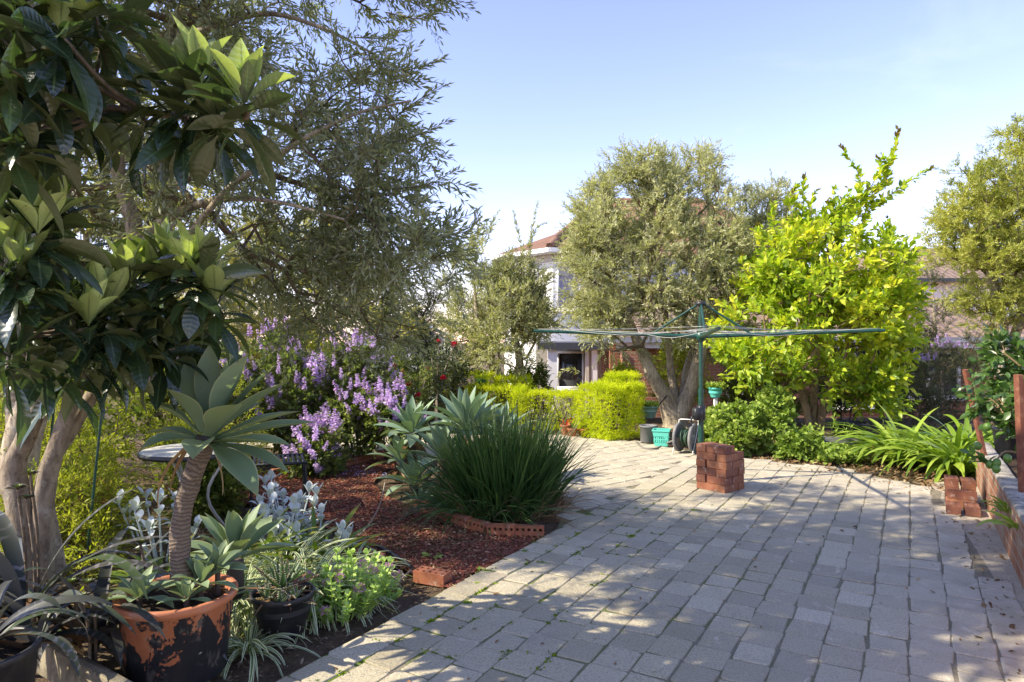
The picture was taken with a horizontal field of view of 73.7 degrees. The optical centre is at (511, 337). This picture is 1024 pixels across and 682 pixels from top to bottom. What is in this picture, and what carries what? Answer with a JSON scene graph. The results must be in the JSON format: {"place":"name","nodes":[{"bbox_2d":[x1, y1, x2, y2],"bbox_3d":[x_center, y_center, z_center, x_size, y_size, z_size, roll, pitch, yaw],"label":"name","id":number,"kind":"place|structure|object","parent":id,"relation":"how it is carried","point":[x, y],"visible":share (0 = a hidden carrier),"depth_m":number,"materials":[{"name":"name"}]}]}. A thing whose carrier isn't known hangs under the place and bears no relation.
{"place":"outdoors","nodes":[
{"label":"outdoors","id":0,"kind":"place"},
{"bbox_2d":[164,458,545,587],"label":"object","id":1,"kind":"structure","parent":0,"point":[496,541],"depth_m":5.41,"materials":[{"name":"brown wood"}]},
{"bbox_2d":[163,457,546,586],"bbox_3d":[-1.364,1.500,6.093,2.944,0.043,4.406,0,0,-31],"label":"mulch chips","id":2,"kind":"object","parent":1,"relation":"on","point":[384,529],"visible":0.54,"depth_m":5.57,"materials":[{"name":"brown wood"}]},
{"bbox_2d":[413,566,451,587],"bbox_3d":[-0.495,1.484,4.248,0.220,0.072,0.105,0,0,25],"label":"loose brick","id":3,"kind":"object","parent":1,"relation":"on","point":[431,576],"visible":1,"depth_m":4.21,"materials":[{"name":"red brick"}]},
{"bbox_2d":[486,523,515,535],"bbox_3d":[-0.078,1.480,5.221,0.220,0.105,0.072,-3,0,16],"label":"edging brick","id":4,"kind":"object","parent":1,"relation":"on","point":[496,528],"visible":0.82,"depth_m":5.19,"materials":[{"name":"red brick"}]},
{"bbox_2d":[514,524,543,539],"bbox_3d":[0.132,1.477,5.182,0.220,0.105,0.072,-1,-4,8],"label":"edging brick","id":5,"kind":"object","parent":1,"relation":"on","point":[528,529],"visible":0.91,"depth_m":5.15,"materials":[{"name":"red brick"}]},
{"bbox_2d":[0,343,995,681],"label":"ground","id":6,"kind":"structure","parent":0,"point":[332,639],"depth_m":4.89,"materials":[{"name":"soil"}]},
{"bbox_2d":[5,483,29,601],"bbox_3d":[-2.247,1.083,3.106,0.085,0.834,0.094,0,0,28],"label":"aeonium","id":7,"kind":"object","parent":6,"relation":"on","point":[17,486],"visible":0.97,"depth_m":3.10,"materials":[{"name":"green plant"}]},
{"bbox_2d":[0,625,42,681],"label":"plastic pot","id":8,"kind":"object","parent":6,"relation":"on","point":[18,664],"visible":0.76,"depth_m":2.43,"materials":[{"name":"black plastic"}]},
{"bbox_2d":[0,578,113,681],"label":"bromeliad","id":9,"kind":"object","parent":8,"relation":"in","point":[31,610],"visible":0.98,"depth_m":2.49,"materials":[{"name":"green plant"}]},
{"bbox_2d":[0,487,171,650],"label":"bromeliad","id":10,"kind":"object","parent":8,"relation":"in","point":[11,563],"visible":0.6,"depth_m":3.03,"materials":[{"name":"green plant"}]},
{"bbox_2d":[16,494,36,626],"bbox_3d":[-2.206,1.107,3.105,0.068,0.787,0.075,0,0,28],"label":"aeonium","id":11,"kind":"object","parent":6,"relation":"on","point":[26,496],"visible":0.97,"depth_m":3.10,"materials":[{"name":"plant"}]},
{"bbox_2d":[18,470,40,620],"bbox_3d":[-2.224,1.056,3.155,0.077,0.888,0.085,0,0,28],"label":"aeonium","id":12,"kind":"object","parent":6,"relation":"on","point":[30,472],"visible":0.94,"depth_m":3.15,"materials":[{"name":"plant"}]},
{"bbox_2d":[0,589,121,675],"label":"bromeliad","id":13,"kind":"object","parent":6,"relation":"on","point":[17,605],"visible":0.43,"depth_m":2.87,"materials":[{"name":"green plant"}]},
{"bbox_2d":[0,451,146,591],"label":"shrub","id":14,"kind":"object","parent":6,"relation":"on","point":[98,524],"visible":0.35,"depth_m":4.37,"materials":[{"name":"green plant"}]},
{"bbox_2d":[0,379,148,492],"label":"shrub","id":15,"kind":"object","parent":6,"relation":"on","point":[120,436],"visible":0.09,"depth_m":6.50,"materials":[{"name":"green plant"}]},
{"bbox_2d":[0,391,154,548],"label":"shrub","id":16,"kind":"object","parent":6,"relation":"on","point":[75,449],"visible":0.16,"depth_m":5.12,"materials":[{"name":"green plant"}]},
{"bbox_2d":[36,643,131,681],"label":"timber sleeper","id":17,"kind":"object","parent":6,"relation":"on","point":[55,664],"visible":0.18,"depth_m":2.92,"materials":[{"name":"grey wood"}]},
{"bbox_2d":[83,411,101,575],"bbox_3d":[-2.634,0.943,4.300,0.132,1.115,0.015,0,0,0],"label":"garden stake","id":18,"kind":"object","parent":6,"relation":"on","point":[95,473],"visible":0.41,"depth_m":4.29,"materials":[{"name":"green"}]},
{"bbox_2d":[38,571,169,667],"bbox_3d":[-2.001,1.418,3.334,0.818,0.490,0.786,0,0,-37],"label":"bromeliad","id":19,"kind":"object","parent":6,"relation":"on","point":[92,585],"visible":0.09,"depth_m":3.19,"materials":[{"name":"green plant"}]},
{"bbox_2d":[0,513,229,674],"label":"bromeliad","id":20,"kind":"object","parent":6,"relation":"on","point":[111,631],"visible":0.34,"depth_m":2.99,"materials":[{"name":"green plant"}]},
{"bbox_2d":[0,87,281,431],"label":"garden tree","id":21,"kind":"object","parent":6,"relation":"on","point":[245,329],"visible":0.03,"depth_m":10.99,"materials":[{"name":"green plant"}]},
{"bbox_2d":[0,0,302,621],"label":"loquat tree","id":22,"kind":"object","parent":6,"relation":"on","point":[103,323],"visible":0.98,"depth_m":2.31,"materials":[{"name":"green plant"}]},
{"bbox_2d":[89,533,221,595],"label":"strap plant","id":23,"kind":"object","parent":6,"relation":"on","point":[121,572],"visible":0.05,"depth_m":4.15,"materials":[{"name":"green plant"}]},
{"bbox_2d":[112,486,201,564],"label":"silver plant","id":24,"kind":"object","parent":6,"relation":"on","point":[139,514],"visible":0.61,"depth_m":4.41,"materials":[{"name":"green plant"}]},
{"bbox_2d":[112,573,237,681],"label":"terracotta pot","id":25,"kind":"object","parent":6,"relation":"on","point":[192,646],"visible":0.64,"depth_m":2.89,"materials":[{"name":"orange ceramic"}]},
{"bbox_2d":[106,565,173,607],"bbox_3d":[-1.626,1.106,2.980,0.295,0.169,0.309,0,0,-40],"label":"agave pup","id":26,"kind":"object","parent":25,"relation":"in","point":[132,588],"visible":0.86,"depth_m":2.96,"materials":[{"name":"green plant"}]},
{"bbox_2d":[157,578,211,607],"bbox_3d":[-1.403,1.120,2.976,0.232,0.140,0.215,0,0,0],"label":"agave pup","id":27,"kind":"object","parent":25,"relation":"in","point":[184,590],"visible":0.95,"depth_m":2.97,"materials":[{"name":"green plant"}]},
{"bbox_2d":[155,554,237,600],"bbox_3d":[-1.380,1.074,3.061,0.358,0.233,0.311,0,0,0],"label":"agave pup","id":28,"kind":"object","parent":25,"relation":"in","point":[203,572],"visible":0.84,"depth_m":3.03,"materials":[{"name":"green plant"}]},
{"bbox_2d":[187,539,251,595],"bbox_3d":[-1.343,1.062,3.145,0.305,0.255,0.289,0,0,0],"label":"agave pup","id":29,"kind":"object","parent":25,"relation":"in","point":[220,555],"visible":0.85,"depth_m":3.12,"materials":[{"name":"green plant"}]},
{"bbox_2d":[140,346,314,601],"bbox_3d":[-1.249,0.614,3.094,0.742,1.176,0.683,0,0,28],"label":"tall agave","id":30,"kind":"object","parent":25,"relation":"in","point":[201,400],"visible":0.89,"depth_m":3.03,"materials":[{"name":"green plant"}]},
{"bbox_2d":[93,328,260,473],"bbox_3d":[-3.892,0.657,8.001,1.854,2.080,1.974,0,0,0],"label":"shrub","id":31,"kind":"object","parent":6,"relation":"on","point":[110,425],"visible":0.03,"depth_m":7.58,"materials":[{"name":"green plant"}]},
{"bbox_2d":[121,339,257,445],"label":"purple flower bush","id":32,"kind":"object","parent":6,"relation":"on","point":[136,408],"visible":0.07,"depth_m":7.56,"materials":[{"name":"green plant"}]},
{"bbox_2d":[137,442,243,539],"bbox_3d":[-2.360,1.186,5.050,0.728,0.731,0.728,0,0,0],"label":"garden table","id":33,"kind":"object","parent":6,"relation":"on","point":[165,453],"visible":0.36,"depth_m":4.97,"materials":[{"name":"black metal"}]},
{"bbox_2d":[141,426,249,527],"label":"shrub","id":34,"kind":"object","parent":6,"relation":"on","point":[231,491],"visible":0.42,"depth_m":5.71,"materials":[{"name":"green plant"}]},
{"bbox_2d":[121,361,272,503],"bbox_3d":[-2.986,0.929,6.530,1.371,1.496,1.429,0,0,-19],"label":"shrub","id":35,"kind":"object","parent":6,"relation":"on","point":[177,422],"visible":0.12,"depth_m":6.43,"materials":[{"name":"green plant"}]},
{"bbox_2d":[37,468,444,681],"bbox_3d":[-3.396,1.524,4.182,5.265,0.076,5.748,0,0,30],"label":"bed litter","id":36,"kind":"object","parent":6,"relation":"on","point":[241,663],"visible":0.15,"depth_m":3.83,"materials":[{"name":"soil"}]},
{"bbox_2d":[190,503,302,611],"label":"agave","id":37,"kind":"object","parent":6,"relation":"on","point":[248,531],"visible":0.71,"depth_m":3.73,"materials":[{"name":"green plant"}]},
{"bbox_2d":[0,0,493,553],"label":"olive tree","id":38,"kind":"object","parent":6,"relation":"on","point":[324,256],"visible":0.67,"depth_m":3.82,"materials":[{"name":"green plant"}]},
{"bbox_2d":[165,506,328,574],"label":"strap plant","id":39,"kind":"object","parent":6,"relation":"on","point":[271,533],"visible":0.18,"depth_m":4.58,"materials":[{"name":"green plant"}]},
{"bbox_2d":[166,540,329,635],"bbox_3d":[-1.569,1.456,3.825,1.143,0.521,1.012,0,0,26],"label":"spider plant","id":40,"kind":"object","parent":6,"relation":"on","point":[234,612],"visible":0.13,"depth_m":3.68,"materials":[{"name":"green plant"}]},
{"bbox_2d":[208,609,320,681],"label":"spider plant","id":41,"kind":"object","parent":6,"relation":"on","point":[255,642],"visible":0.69,"depth_m":3.25,"materials":[{"name":"green plant"}]},
{"bbox_2d":[105,178,436,374],"bbox_3d":[-4.309,-0.720,12.428,5.932,4.559,3.021,0,0,0],"label":"garden tree","id":42,"kind":"object","parent":6,"relation":"on","point":[246,235],"visible":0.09,"depth_m":12.08,"materials":[{"name":"green plant"}]},
{"bbox_2d":[249,453,308,513],"bbox_3d":[-2.050,1.280,6.000,0.483,0.441,0.469,0,0,-20],"label":"garden stool","id":43,"kind":"object","parent":6,"relation":"on","point":[303,462],"visible":0.61,"depth_m":5.87,"materials":[{"name":"black metal"}]},
{"bbox_2d":[249,580,314,639],"bbox_3d":[-1.165,1.393,3.470,0.318,0.215,0.318,0,0,0],"label":"plastic pot","id":44,"kind":"object","parent":6,"relation":"on","point":[270,614],"visible":0.64,"depth_m":3.36,"materials":[{"name":"black plastic"}]},
{"bbox_2d":[243,555,324,614],"bbox_3d":[-1.161,1.231,3.461,0.389,0.232,0.380,0,0,-35],"label":"aloe","id":45,"kind":"object","parent":44,"relation":"in","point":[282,581],"visible":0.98,"depth_m":3.44,"materials":[{"name":"green plant"}]},
{"bbox_2d":[258,469,309,532],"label":"silver plant","id":46,"kind":"object","parent":6,"relation":"on","point":[282,493],"visible":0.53,"depth_m":5.23,"materials":[{"name":"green plant"}]},
{"bbox_2d":[249,481,322,542],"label":"silver plant","id":47,"kind":"object","parent":6,"relation":"on","point":[297,498],"visible":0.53,"depth_m":4.79,"materials":[{"name":"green plant"}]},
{"bbox_2d":[237,315,348,458],"bbox_3d":[-2.849,0.605,8.480,1.491,1.813,1.696,0,0,-31],"label":"purple flower bush","id":48,"kind":"object","parent":6,"relation":"on","point":[282,398],"visible":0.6,"depth_m":8.24,"materials":[{"name":"green plant"}]},
{"bbox_2d":[221,518,380,610],"bbox_3d":[-1.388,1.491,4.248,1.157,0.587,1.200,0,0,30],"label":"spider plant","id":49,"kind":"object","parent":6,"relation":"on","point":[306,554],"visible":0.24,"depth_m":4.34,"materials":[{"name":"green plant"}]},
{"bbox_2d":[272,501,353,557],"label":"silver plant","id":50,"kind":"object","parent":6,"relation":"on","point":[342,532],"visible":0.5,"depth_m":4.59,"materials":[{"name":"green plant"}]},
{"bbox_2d":[276,405,353,479],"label":"purple flower bush","id":51,"kind":"object","parent":6,"relation":"on","point":[321,450],"visible":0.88,"depth_m":7.42,"materials":[{"name":"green plant"}]},
{"bbox_2d":[250,503,386,566],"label":"strap plant","id":52,"kind":"object","parent":6,"relation":"on","point":[327,536],"visible":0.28,"depth_m":4.62,"materials":[{"name":"green plant"}]},
{"bbox_2d":[229,538,415,643],"bbox_3d":[-1.120,1.459,3.892,1.236,0.575,1.183,0,0,0],"label":"spider plant","id":53,"kind":"object","parent":6,"relation":"on","point":[313,627],"visible":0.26,"depth_m":3.75,"materials":[{"name":"green plant"}]},
{"bbox_2d":[295,547,403,626],"bbox_3d":[-0.920,1.345,3.802,0.626,0.337,0.648,0,0,0],"label":"sedum","id":54,"kind":"object","parent":6,"relation":"on","point":[380,574],"visible":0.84,"depth_m":3.72,"materials":[{"name":"green plant"}]},
{"bbox_2d":[305,327,404,458],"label":"purple flower bush","id":55,"kind":"object","parent":6,"relation":"on","point":[343,398],"visible":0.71,"depth_m":8.38,"materials":[{"name":"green plant"}]},
{"bbox_2d":[348,372,427,461],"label":"purple flower bush","id":56,"kind":"object","parent":6,"relation":"on","point":[386,403],"visible":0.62,"depth_m":8.08,"materials":[{"name":"green plant"}]},
{"bbox_2d":[364,434,434,483],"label":"agave","id":57,"kind":"object","parent":6,"relation":"on","point":[398,442],"visible":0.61,"depth_m":7.20,"materials":[{"name":"green plant"}]},
{"bbox_2d":[374,450,441,496],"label":"agave","id":58,"kind":"object","parent":6,"relation":"on","point":[403,467],"visible":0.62,"depth_m":6.70,"materials":[{"name":"green plant"}]},
{"bbox_2d":[358,226,467,401],"bbox_3d":[-2.050,-0.371,13.543,2.357,3.861,2.217,0,0,-38],"label":"dark conifer","id":59,"kind":"object","parent":6,"relation":"on","point":[430,295],"visible":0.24,"depth_m":13.60,"materials":[{"name":"green plant"}]},
{"bbox_2d":[386,357,440,432],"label":"rose bush","id":60,"kind":"object","parent":6,"relation":"on","point":[419,392],"visible":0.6,"depth_m":9.18,"materials":[{"name":"green plant"}]},
{"bbox_2d":[374,395,454,463],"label":"agave","id":61,"kind":"object","parent":6,"relation":"on","point":[409,417],"visible":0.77,"depth_m":7.23,"materials":[{"name":"green plant"}]},
{"bbox_2d":[400,421,469,488],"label":"agave","id":62,"kind":"object","parent":6,"relation":"on","point":[436,432],"visible":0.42,"depth_m":6.71,"materials":[{"name":"green plant"}]},
{"bbox_2d":[400,343,479,431],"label":"shrub","id":63,"kind":"object","parent":6,"relation":"on","point":[454,373],"visible":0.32,"depth_m":11.23,"materials":[{"name":"green plant"}]},
{"bbox_2d":[425,331,461,420],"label":"rose bush","id":64,"kind":"object","parent":6,"relation":"on","point":[437,384],"visible":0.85,"depth_m":9.52,"materials":[{"name":"green plant"}]},
{"bbox_2d":[412,386,514,461],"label":"agave","id":65,"kind":"object","parent":6,"relation":"on","point":[460,403],"visible":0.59,"depth_m":6.98,"materials":[{"name":"green plant"}]},
{"bbox_2d":[375,397,607,541],"bbox_3d":[-0.141,1.080,5.986,2.037,1.236,2.207,0,0,0],"label":"grass clump","id":66,"kind":"object","parent":6,"relation":"on","point":[513,476],"visible":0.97,"depth_m":5.62,"materials":[{"name":"green plant"}]},
{"bbox_2d":[423,201,568,403],"bbox_3d":[-0.308,-0.431,12.384,2.733,4.134,2.291,0,0,0],"label":"olive tree","id":67,"kind":"object","parent":6,"relation":"on","point":[490,324],"visible":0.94,"depth_m":12.04,"materials":[{"name":"green plant"}]},
{"bbox_2d":[441,368,603,431],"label":"hedge row","id":68,"kind":"object","parent":6,"relation":"on","point":[521,392],"visible":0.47,"depth_m":11.43,"materials":[{"name":"green plant"}]},
{"bbox_2d":[503,359,553,419],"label":"shrub","id":69,"kind":"object","parent":6,"relation":"on","point":[539,375],"visible":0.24,"depth_m":12.75,"materials":[{"name":"green plant"}]},
{"bbox_2d":[573,369,649,440],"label":"hedge block","id":70,"kind":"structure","parent":6,"relation":"on","point":[620,387],"depth_m":10.31,"materials":[{"name":"green plant"}]},
{"bbox_2d":[644,338,716,412],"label":"shrub","id":71,"kind":"object","parent":6,"relation":"on","point":[662,363],"visible":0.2,"depth_m":12.76,"materials":[{"name":"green plant"}]},
{"bbox_2d":[547,132,818,428],"bbox_3d":[3.144,-0.923,11.911,5.170,5.091,3.548,0,0,0],"label":"olive tree","id":72,"kind":"object","parent":6,"relation":"on","point":[600,223],"visible":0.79,"depth_m":11.29,"materials":[{"name":"green plant"}]},
{"bbox_2d":[704,414,744,450],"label":"geranium","id":73,"kind":"object","parent":6,"relation":"on","point":[719,438],"visible":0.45,"depth_m":8.70,"materials":[{"name":"green plant"}]},
{"bbox_2d":[704,397,775,457],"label":"geranium","id":74,"kind":"object","parent":6,"relation":"on","point":[742,422],"visible":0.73,"depth_m":8.77,"materials":[{"name":"green plant"}]},
{"bbox_2d":[712,357,789,405],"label":"shrub","id":75,"kind":"object","parent":6,"relation":"on","point":[727,398],"visible":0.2,"depth_m":11.46,"materials":[{"name":"green plant"}]},
{"bbox_2d":[746,382,799,452],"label":"geranium","id":76,"kind":"object","parent":6,"relation":"on","point":[777,405],"visible":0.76,"depth_m":8.97,"materials":[{"name":"green plant"}]},
{"bbox_2d":[769,422,824,461],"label":"geranium","id":77,"kind":"object","parent":6,"relation":"on","point":[796,443],"visible":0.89,"depth_m":8.50,"materials":[{"name":"green plant"}]},
{"bbox_2d":[703,125,938,432],"bbox_3d":[4.510,-0.789,10.136,3.638,4.803,2.750,0,0,0],"label":"citrus tree","id":78,"kind":"object","parent":6,"relation":"on","point":[828,291],"visible":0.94,"depth_m":9.71,"materials":[{"name":"green plant"}]},
{"bbox_2d":[685,441,975,490],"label":"leaf litter","id":79,"kind":"object","parent":6,"relation":"on","point":[933,473],"visible":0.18,"depth_m":7.85,"materials":[{"name":"brown plant"}]},
{"bbox_2d":[804,441,869,466],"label":"geranium","id":80,"kind":"object","parent":6,"relation":"on","point":[830,452],"visible":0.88,"depth_m":8.18,"materials":[{"name":"green plant"}]},
{"bbox_2d":[808,342,880,420],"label":"shrub","id":81,"kind":"object","parent":6,"relation":"on","point":[840,407],"visible":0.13,"depth_m":12.31,"materials":[{"name":"green plant"}]},
{"bbox_2d":[814,402,992,475],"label":"agapanthus","id":82,"kind":"object","parent":6,"relation":"on","point":[866,447],"visible":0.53,"depth_m":8.17,"materials":[{"name":"green plant"}]},
{"bbox_2d":[887,349,959,431],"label":"lavender","id":83,"kind":"object","parent":6,"relation":"on","point":[927,392],"visible":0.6,"depth_m":10.67,"materials":[{"name":"green plant"}]},
{"bbox_2d":[864,421,994,481],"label":"agapanthus","id":84,"kind":"object","parent":6,"relation":"on","point":[944,463],"visible":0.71,"depth_m":7.44,"materials":[{"name":"green plant"}]},
{"bbox_2d":[879,402,1002,476],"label":"agapanthus","id":85,"kind":"object","parent":6,"relation":"on","point":[966,425],"visible":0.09,"depth_m":8.60,"materials":[{"name":"green plant"}]},
{"bbox_2d":[910,331,982,429],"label":"lavender","id":86,"kind":"object","parent":6,"relation":"on","point":[953,365],"visible":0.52,"depth_m":11.30,"materials":[{"name":"green plant"}]},
{"bbox_2d":[908,266,1001,417],"bbox_3d":[7.994,0.071,12.447,1.266,2.882,1.732,0,0,-43],"label":"tea tree","id":87,"kind":"object","parent":6,"relation":"on","point":[934,325],"visible":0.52,"depth_m":12.40,"materials":[{"name":"green plant"}]},
{"bbox_2d":[910,112,1023,374],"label":"bottlebrush tree","id":88,"kind":"object","parent":6,"relation":"on","point":[989,235],"visible":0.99,"depth_m":13.65,"materials":[{"name":"green plant"}]},
{"bbox_2d":[929,479,1023,610],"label":"sandy strip","id":89,"kind":"object","parent":6,"relation":"on","point":[999,567],"visible":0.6,"depth_m":4.97,"materials":[{"name":"beige sand"}]},
{"bbox_2d":[945,496,975,507],"bbox_3d":[3.979,1.464,6.057,0.220,0.072,0.105,0,0,29],"label":"cored brick","id":90,"kind":"object","parent":89,"relation":"on","point":[958,500],"visible":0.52,"depth_m":6.01,"materials":[{"name":"red brick"}]},
{"bbox_2d":[947,488,976,500],"bbox_3d":[3.987,1.389,6.052,0.220,0.072,0.105,0,0,30],"label":"cored brick","id":91,"kind":"object","parent":90,"relation":"on","point":[962,494],"visible":1,"depth_m":6.01,"materials":[{"name":"red brick"}]},
{"bbox_2d":[976,441,1023,590],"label":"garden wall","id":92,"kind":"structure","parent":6,"relation":"on","point":[1002,484],"depth_m":4.94,"materials":[{"name":"brick"}]},
{"bbox_2d":[962,369,986,467],"bbox_3d":[4.253,0.765,6.250,0.242,0.957,0.045,0,0,0],"label":"timber stake","id":93,"kind":"object","parent":92,"relation":"attached to","point":[976,420],"visible":0.61,"depth_m":6.23,"materials":[{"name":"brown paint"}]},
{"bbox_2d":[38,0,1023,342],"label":"sky","id":94,"kind":"structure","parent":0,"point":[539,87],"materials":[{"name":"blue"}]},
{"bbox_2d":[238,433,1023,681],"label":"paving","id":95,"kind":"structure","parent":0,"point":[633,463],"depth_m":3.96,"materials":[{"name":"grey stone"}]},
{"bbox_2d":[316,502,713,680],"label":"joint moss","id":96,"kind":"object","parent":95,"relation":"on","point":[485,588],"visible":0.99,"depth_m":4.00,"materials":[{"name":"green plant"}]},
{"bbox_2d":[334,461,1020,681],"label":"fallen leaves","id":97,"kind":"object","parent":95,"relation":"on","point":[983,604],"visible":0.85,"depth_m":4.63,"materials":[{"name":"brown plant"}]},
{"bbox_2d":[672,419,697,454],"bbox_3d":[2.293,1.279,8.893,0.313,0.431,0.380,0,0,38],"label":"hose reel","id":98,"kind":"object","parent":95,"relation":"on","point":[681,439],"visible":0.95,"depth_m":8.84,"materials":[{"name":"grey plastic"}]},
{"bbox_2d":[534,301,884,442],"bbox_3d":[1.965,0.560,7.100,2.512,1.880,2.512,0,0,-34],"label":"clothes hoist","id":99,"kind":"object","parent":95,"relation":"on","point":[698,410],"visible":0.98,"depth_m":7.06,"materials":[{"name":"green metal"}]},
{"bbox_2d":[490,198,1023,417],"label":"house","id":100,"kind":"structure","parent":0,"point":[565,352],"depth_m":19.27,"materials":[{"name":"white paint"}]},
{"bbox_2d":[557,351,584,390],"bbox_3d":[1.700,0.962,19.795,0.960,1.164,0.170,0,0,0],"label":"window","id":101,"kind":"structure","parent":100,"relation":"in","point":[568,380],"depth_m":19.84,"materials":[{"name":"white paint"}]},
{"bbox_2d":[557,261,601,311],"bbox_3d":[2.095,-1.568,21.065,1.590,1.564,0.170,0,0,-9],"label":"window","id":102,"kind":"structure","parent":100,"relation":"in","point":[560,284],"depth_m":21.01,"materials":[{"name":"white paint"}]},
{"bbox_2d":[855,248,1020,321],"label":"neighbouring house","id":103,"kind":"structure","parent":0,"point":[950,274],"depth_m":31.00,"materials":[{"name":"brown tile"}]},
{"bbox_2d":[1002,459,1017,478],"bbox_3d":[5.204,1.200,3.677,4.486,0.001,9.512,0,0,37],"label":"raised bed","id":104,"kind":"object","parent":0,"point":[1012,465],"depth_m":6.37,"materials":[{"name":"soil"}]},
{"bbox_2d":[951,323,1023,472],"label":"lemon tree","id":105,"kind":"object","parent":104,"relation":"on","point":[999,406],"visible":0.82,"depth_m":5.33,"materials":[{"name":"green plant"}]},
{"bbox_2d":[991,427,1016,459],"bbox_3d":[4.930,1.050,6.800,0.258,0.300,0.258,0,0,0],"label":"plastic pot","id":106,"kind":"object","parent":104,"relation":"on","point":[1001,445],"visible":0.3,"depth_m":6.73,"materials":[{"name":"black plastic"}]},
{"bbox_2d":[1013,374,1023,492],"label":"timber stake","id":107,"kind":"object","parent":104,"relation":"on","point":[1018,379],"visible":0.75,"depth_m":4.73,"materials":[{"name":"brown paint"}]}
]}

